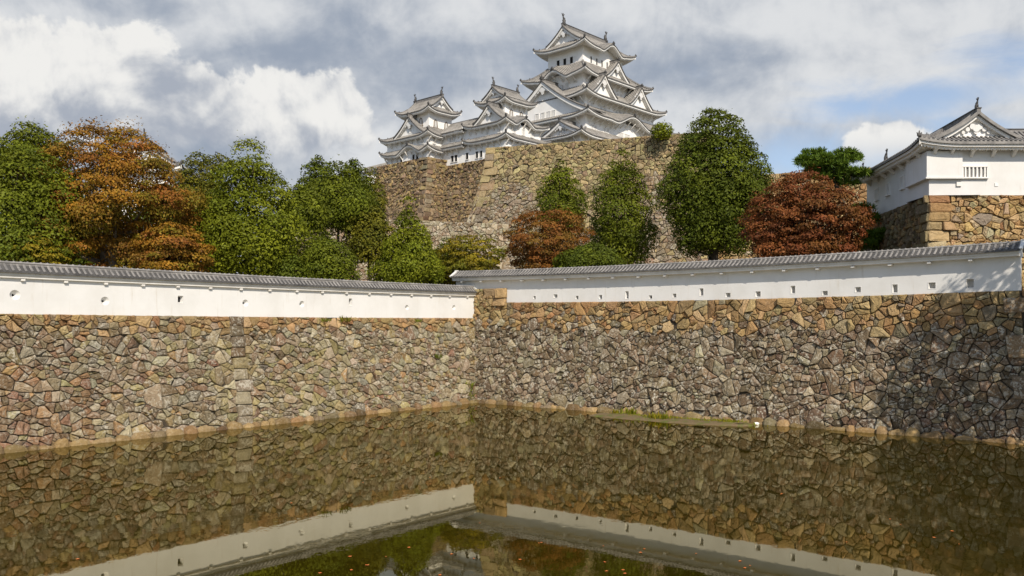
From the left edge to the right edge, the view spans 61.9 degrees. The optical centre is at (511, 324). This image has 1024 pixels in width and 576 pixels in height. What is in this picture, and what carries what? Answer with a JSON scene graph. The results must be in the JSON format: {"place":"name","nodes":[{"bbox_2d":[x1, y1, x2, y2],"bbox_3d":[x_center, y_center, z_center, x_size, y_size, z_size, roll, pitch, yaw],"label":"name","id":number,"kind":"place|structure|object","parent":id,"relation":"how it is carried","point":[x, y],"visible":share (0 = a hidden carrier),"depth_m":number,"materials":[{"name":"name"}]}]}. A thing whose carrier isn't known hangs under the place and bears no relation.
{"place":"outdoors","nodes":[
{"label":"outdoors","id":0,"kind":"place"},
{"bbox_2d":[0,403,1023,575],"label":"moat water","id":1,"kind":"structure","parent":0,"point":[502,490],"depth_m":27.80,"materials":[{"name":"brown liquid"}]},
{"bbox_2d":[0,0,1023,272],"label":"sky","id":2,"kind":"structure","parent":0,"point":[327,79],"materials":[{"name":"white"}]},
{"bbox_2d":[589,413,759,426],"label":"mud bank","id":3,"kind":"structure","parent":0,"point":[665,420],"depth_m":50.57,"materials":[{"name":"brown soil"}]},
{"bbox_2d":[609,407,767,425],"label":"grass","id":4,"kind":"structure","parent":3,"relation":"on","point":[653,415],"depth_m":51.47,"materials":[{"name":"green plant"}]},
{"bbox_3d":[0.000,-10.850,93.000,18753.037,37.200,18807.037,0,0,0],"label":"ground","id":5,"kind":"structure","parent":0,"visible":0},
{"bbox_2d":[1,230,72,263],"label":"maple tree","id":6,"kind":"object","parent":5,"relation":"on","point":[50,255],"visible":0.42,"depth_m":55.96,"materials":[{"name":"green plant"}]},
{"bbox_2d":[0,115,80,198],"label":"evergreen tree","id":7,"kind":"object","parent":5,"relation":"on","point":[27,139],"visible":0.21,"depth_m":71.17,"materials":[{"name":"green plant"}]},
{"bbox_2d":[0,137,88,265],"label":"evergreen tree","id":8,"kind":"object","parent":5,"relation":"on","point":[19,192],"visible":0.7,"depth_m":56.59,"materials":[{"name":"green plant"}]},
{"bbox_2d":[72,195,126,265],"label":"evergreen tree","id":9,"kind":"object","parent":5,"relation":"on","point":[81,261],"visible":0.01,"depth_m":75.94,"materials":[{"name":"green plant"}]},
{"bbox_2d":[5,115,215,268],"bbox_3d":[-29.285,-7.473,62.120,14.484,15.614,12.235,0,0,32],"label":"maple tree","id":10,"kind":"object","parent":5,"relation":"on","point":[110,225],"visible":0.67,"depth_m":59.43,"materials":[{"name":"orange plant"}]},
{"bbox_2d":[110,128,198,214],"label":"castle tower","id":11,"kind":"structure","parent":5,"relation":"on","point":[174,161],"depth_m":106.06,"materials":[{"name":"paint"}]},
{"bbox_2d":[121,178,196,267],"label":"evergreen tree","id":12,"kind":"object","parent":5,"relation":"on","point":[153,218],"visible":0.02,"depth_m":78.01,"materials":[{"name":"green plant"}]},
{"bbox_2d":[123,218,218,272],"bbox_3d":[-23.178,-3.514,57.980,6.046,7.546,5.396,0,0,0],"label":"maple tree","id":13,"kind":"object","parent":5,"relation":"on","point":[167,241],"visible":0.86,"depth_m":56.99,"materials":[{"name":"orange plant"}]},
{"bbox_2d":[167,149,234,216],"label":"evergreen tree","id":14,"kind":"object","parent":5,"relation":"on","point":[194,179],"visible":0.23,"depth_m":83.29,"materials":[{"name":"green plant"}]},
{"bbox_2d":[188,163,231,272],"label":"evergreen tree","id":15,"kind":"object","parent":5,"relation":"on","point":[207,185],"visible":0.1,"depth_m":77.59,"materials":[{"name":"green plant"}]},
{"bbox_2d":[201,152,229,172],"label":"evergreen tree","id":16,"kind":"object","parent":5,"relation":"on","point":[218,157],"visible":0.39,"depth_m":87.51,"materials":[{"name":"green plant"}]},
{"bbox_2d":[0,314,477,453],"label":"stone wall","id":17,"kind":"structure","parent":5,"relation":"on","point":[70,380],"depth_m":46.95,"materials":[{"name":"beige stone"}]},
{"bbox_2d":[0,260,476,317],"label":"plaster wall","id":18,"kind":"structure","parent":17,"relation":"on","point":[39,288],"depth_m":47.61,"materials":[{"name":"paint"}]},
{"bbox_2d":[337,315,351,321],"bbox_3d":[-10.843,-0.417,54.927,1.086,0.536,0.758,0,0,-21],"label":"wall plant","id":19,"kind":"object","parent":17,"relation":"attached to","point":[345,319],"depth_m":54.83,"materials":[{"name":"green plant"}]},
{"bbox_2d":[464,381,476,400],"bbox_3d":[-3.194,5.024,63.035,1.270,1.931,0.952,0,0,0],"label":"wall plant","id":20,"kind":"object","parent":17,"relation":"attached to","point":[472,385],"depth_m":62.99,"materials":[{"name":"green plant"}]},
{"bbox_2d":[188,134,321,275],"bbox_3d":[-19.563,-7.184,64.131,9.588,14.897,8.913,0,0,-29],"label":"evergreen tree","id":21,"kind":"object","parent":5,"relation":"on","point":[242,242],"visible":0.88,"depth_m":62.18,"materials":[{"name":"green plant"}]},
{"bbox_2d":[273,252,312,277],"bbox_3d":[-15.817,-2.514,61.972,3.120,5.543,2.885,0,0,0],"label":"shrub","id":22,"kind":"object","parent":5,"relation":"on","point":[288,270],"visible":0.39,"depth_m":61.38,"materials":[{"name":"green plant"}]},
{"bbox_2d":[273,181,335,252],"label":"evergreen tree","id":23,"kind":"object","parent":5,"relation":"on","point":[310,204],"visible":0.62,"depth_m":67.17,"materials":[{"name":"green plant"}]},
{"bbox_2d":[296,154,339,229],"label":"evergreen tree","id":24,"kind":"object","parent":5,"relation":"on","point":[312,172],"visible":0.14,"depth_m":85.46,"materials":[{"name":"green plant"}]},
{"bbox_2d":[301,229,335,272],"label":"evergreen tree","id":25,"kind":"object","parent":5,"relation":"on","point":[325,237],"visible":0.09,"depth_m":83.58,"materials":[{"name":"green plant"}]},
{"bbox_2d":[295,232,361,280],"bbox_3d":[-13.341,-3.258,61.954,4.769,7.024,4.056,0,0,-24],"label":"shrub","id":26,"kind":"object","parent":5,"relation":"on","point":[325,262],"visible":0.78,"depth_m":61.08,"materials":[{"name":"green plant"}]},
{"bbox_2d":[302,154,376,258],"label":"evergreen tree","id":27,"kind":"object","parent":5,"relation":"on","point":[335,201],"visible":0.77,"depth_m":72.77,"materials":[{"name":"green plant"}]},
{"bbox_2d":[338,157,379,263],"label":"evergreen tree","id":28,"kind":"object","parent":5,"relation":"on","point":[353,163],"visible":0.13,"depth_m":83.72,"materials":[{"name":"green plant"}]},
{"bbox_2d":[341,204,395,280],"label":"evergreen tree","id":29,"kind":"object","parent":5,"relation":"on","point":[371,235],"visible":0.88,"depth_m":72.77,"materials":[{"name":"green plant"}]},
{"bbox_2d":[361,167,388,278],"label":"evergreen tree","id":30,"kind":"object","parent":5,"relation":"on","point":[382,202],"visible":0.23,"depth_m":99.54,"materials":[{"name":"green plant"}]},
{"bbox_2d":[363,163,386,190],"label":"plaster wall","id":31,"kind":"structure","parent":5,"relation":"on","point":[382,164],"depth_m":175.80,"materials":[{"name":"paint"}]},
{"bbox_2d":[260,219,509,281],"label":"stone wall","id":32,"kind":"structure","parent":5,"relation":"on","point":[439,230],"depth_m":106.18,"materials":[{"name":"stone"}]},
{"bbox_2d":[375,157,427,220],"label":"stone wall","id":33,"kind":"structure","parent":5,"relation":"on","point":[403,179],"depth_m":163.01,"materials":[{"name":"brown stone"}]},
{"bbox_2d":[364,194,446,283],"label":"evergreen tree","id":34,"kind":"object","parent":5,"relation":"on","point":[410,259],"visible":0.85,"depth_m":67.75,"materials":[{"name":"green plant"}]},
{"bbox_2d":[378,87,462,164],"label":"castle turret","id":35,"kind":"object","parent":5,"relation":"on","point":[426,123],"visible":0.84,"depth_m":164.89,"materials":[{"name":"paint"}]},
{"bbox_2d":[433,119,438,128],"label":"window","id":36,"kind":"structure","parent":35,"relation":"in","point":[435,121],"depth_m":164.63,"materials":[{"name":"paint"}]},
{"bbox_2d":[409,157,446,221],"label":"stone wall","id":37,"kind":"structure","parent":5,"relation":"on","point":[434,196],"depth_m":160.21,"materials":[{"name":"brown stone"}]},
{"bbox_2d":[435,237,458,284],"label":"shrub","id":38,"kind":"object","parent":5,"relation":"on","point":[441,244],"visible":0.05,"depth_m":75.47,"materials":[{"name":"green plant"}]},
{"bbox_2d":[441,159,484,221],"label":"stone wall","id":39,"kind":"structure","parent":5,"relation":"on","point":[462,182],"depth_m":158.56,"materials":[{"name":"brown stone"}]},
{"bbox_2d":[438,118,476,165],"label":"castle gallery","id":40,"kind":"object","parent":39,"relation":"on","point":[454,148],"visible":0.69,"depth_m":161.68,"materials":[{"name":"paint"}]},
{"bbox_2d":[454,154,457,161],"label":"window","id":41,"kind":"structure","parent":40,"relation":"in","point":[455,156],"depth_m":161.45,"materials":[{"name":"paint"}]},
{"bbox_2d":[465,152,468,159],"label":"window","id":42,"kind":"structure","parent":40,"relation":"in","point":[467,153],"depth_m":159.45,"materials":[{"name":"paint"}]},
{"bbox_2d":[434,231,506,284],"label":"maple tree","id":43,"kind":"object","parent":5,"relation":"on","point":[465,262],"visible":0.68,"depth_m":71.04,"materials":[{"name":"green plant"}]},
{"bbox_2d":[469,148,485,222],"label":"stone wall","id":44,"kind":"structure","parent":5,"relation":"on","point":[479,189],"depth_m":111.08,"materials":[{"name":"brown stone"}]},
{"bbox_2d":[461,77,551,161],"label":"castle turret","id":45,"kind":"object","parent":5,"relation":"on","point":[502,120],"visible":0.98,"depth_m":156.68,"materials":[{"name":"paint"}]},
{"bbox_2d":[475,151,478,158],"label":"window","id":46,"kind":"structure","parent":45,"relation":"in","point":[476,152],"depth_m":157.67,"materials":[{"name":"paint"}]},
{"bbox_2d":[479,150,482,157],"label":"window","id":47,"kind":"structure","parent":45,"relation":"in","point":[480,151],"depth_m":156.94,"materials":[{"name":"paint"}]},
{"bbox_2d":[498,205,594,268],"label":"maple tree","id":48,"kind":"object","parent":5,"relation":"on","point":[549,247],"visible":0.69,"depth_m":74.44,"materials":[{"name":"orange plant"}]},
{"bbox_2d":[531,160,589,235],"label":"evergreen tree","id":49,"kind":"object","parent":5,"relation":"on","point":[562,197],"visible":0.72,"depth_m":89.01,"materials":[{"name":"green plant"}]},
{"bbox_2d":[551,242,626,267],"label":"shrub","id":50,"kind":"object","parent":5,"relation":"on","point":[593,256],"visible":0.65,"depth_m":70.63,"materials":[{"name":"green plant"}]},
{"bbox_2d":[467,132,712,269],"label":"stone wall","id":51,"kind":"structure","parent":5,"relation":"on","point":[510,180],"depth_m":107.44,"materials":[{"name":"brown stone"}]},
{"bbox_2d":[649,120,673,140],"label":"shrub","id":52,"kind":"object","parent":51,"relation":"on","point":[661,132],"visible":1,"depth_m":102.44,"materials":[{"name":"green plant"}]},
{"bbox_2d":[587,149,660,265],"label":"evergreen tree","id":53,"kind":"object","parent":5,"relation":"on","point":[624,235],"visible":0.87,"depth_m":80.80,"materials":[{"name":"green plant"}]},
{"bbox_2d":[654,106,774,259],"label":"evergreen tree","id":54,"kind":"object","parent":5,"relation":"on","point":[709,223],"visible":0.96,"depth_m":74.11,"materials":[{"name":"green plant"}]},
{"bbox_2d":[473,290,1023,444],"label":"stone wall","id":55,"kind":"structure","parent":5,"relation":"on","point":[943,365],"depth_m":49.49,"materials":[{"name":"stone"}]},
{"bbox_2d":[473,288,506,305],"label":"stone pier","id":56,"kind":"structure","parent":55,"relation":"on","point":[495,297],"depth_m":63.96,"materials":[{"name":"beige stone"}]},
{"bbox_2d":[449,239,1023,301],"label":"plaster wall","id":57,"kind":"structure","parent":55,"relation":"on","point":[987,266],"depth_m":50.11,"materials":[{"name":"paint"}]},
{"bbox_2d":[718,167,870,259],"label":"stone wall","id":58,"kind":"structure","parent":5,"relation":"on","point":[862,189],"depth_m":95.43,"materials":[{"name":"brown stone"}]},
{"bbox_2d":[734,164,880,257],"bbox_3d":[19.192,-5.528,54.820,9.190,9.438,6.937,0,0,0],"label":"maple tree","id":59,"kind":"object","parent":5,"relation":"on","point":[778,236],"visible":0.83,"depth_m":53.59,"materials":[{"name":"red plant"}]},
{"bbox_2d":[791,146,886,251],"bbox_3d":[23.594,-7.128,60.572,7.286,11.412,3.817,0,0,0],"label":"pine tree","id":60,"kind":"object","parent":5,"relation":"on","point":[837,166],"visible":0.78,"depth_m":59.90,"materials":[{"name":"green plant"}]},
{"bbox_2d":[860,195,976,251],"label":"stone wall","id":61,"kind":"structure","parent":5,"relation":"on","point":[906,225],"depth_m":55.59,"materials":[{"name":"brown stone"}]},
{"bbox_2d":[852,97,1023,213],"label":"corner tower","id":62,"kind":"structure","parent":61,"relation":"on","point":[976,151],"depth_m":52.00,"materials":[{"name":"white paint"}]},
{"bbox_2d":[873,188,878,201],"bbox_3d":[26.281,-9.395,61.600,0.179,0.900,0.772,0,0,6],"label":"window","id":63,"kind":"structure","parent":62,"relation":"in","point":[876,191],"depth_m":61.47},
{"bbox_2d":[884,182,890,196],"bbox_3d":[26.041,-9.395,59.200,0.179,0.900,0.772,0,0,6],"label":"window","id":64,"kind":"structure","parent":62,"relation":"in","point":[887,184],"depth_m":59.02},
{"bbox_2d":[898,175,904,190],"bbox_3d":[25.761,-9.395,56.400,0.179,0.900,0.772,0,0,6],"label":"window","id":65,"kind":"structure","parent":62,"relation":"in","point":[902,178],"depth_m":56.23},
{"bbox_2d":[963,166,988,178],"bbox_3d":[28.182,-9.295,51.910,1.638,0.770,0.180,0,0,0],"label":"window","id":66,"kind":"structure","parent":62,"relation":"in","point":[969,172],"depth_m":51.91,"materials":[{"name":"white wood"}]},
{"bbox_2d":[906,195,1023,289],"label":"stone wall","id":67,"kind":"structure","parent":5,"relation":"on","point":[964,220],"depth_m":51.89,"materials":[{"name":"beige stone"}]},
{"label":"stone wall","id":68,"kind":"object","parent":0,"visible":0},
{"bbox_2d":[520,13,679,142],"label":"castle keep","id":69,"kind":"structure","parent":68,"relation":"on","point":[583,87],"depth_m":187.53,"materials":[{"name":"paint"}]},
{"bbox_2d":[546,111,550,117],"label":"window","id":70,"kind":"structure","parent":69,"relation":"in","point":[548,114],"depth_m":186.19,"materials":[{"name":"paint"}]},
{"bbox_2d":[551,110,555,116],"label":"window","id":71,"kind":"structure","parent":69,"relation":"in","point":[553,112],"depth_m":185.19,"materials":[{"name":"paint"}]},
{"bbox_2d":[556,59,562,65],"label":"window","id":72,"kind":"structure","parent":69,"relation":"in","point":[558,62],"depth_m":190.37,"materials":[{"name":"paint"}]},
{"bbox_2d":[563,57,569,64],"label":"window","id":73,"kind":"structure","parent":69,"relation":"in","point":[566,61],"depth_m":189.03,"materials":[{"name":"paint"}]},
{"bbox_2d":[570,55,576,63],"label":"window","id":74,"kind":"structure","parent":69,"relation":"in","point":[573,59],"depth_m":187.70,"materials":[{"name":"paint"}]},
{"bbox_2d":[590,56,594,64],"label":"window","id":75,"kind":"structure","parent":69,"relation":"in","point":[592,60],"depth_m":188.43,"materials":[{"name":"paint"}]},
{"bbox_2d":[601,60,605,68],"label":"window","id":76,"kind":"structure","parent":69,"relation":"in","point":[603,64],"depth_m":191.44,"materials":[{"name":"paint"}]}
]}

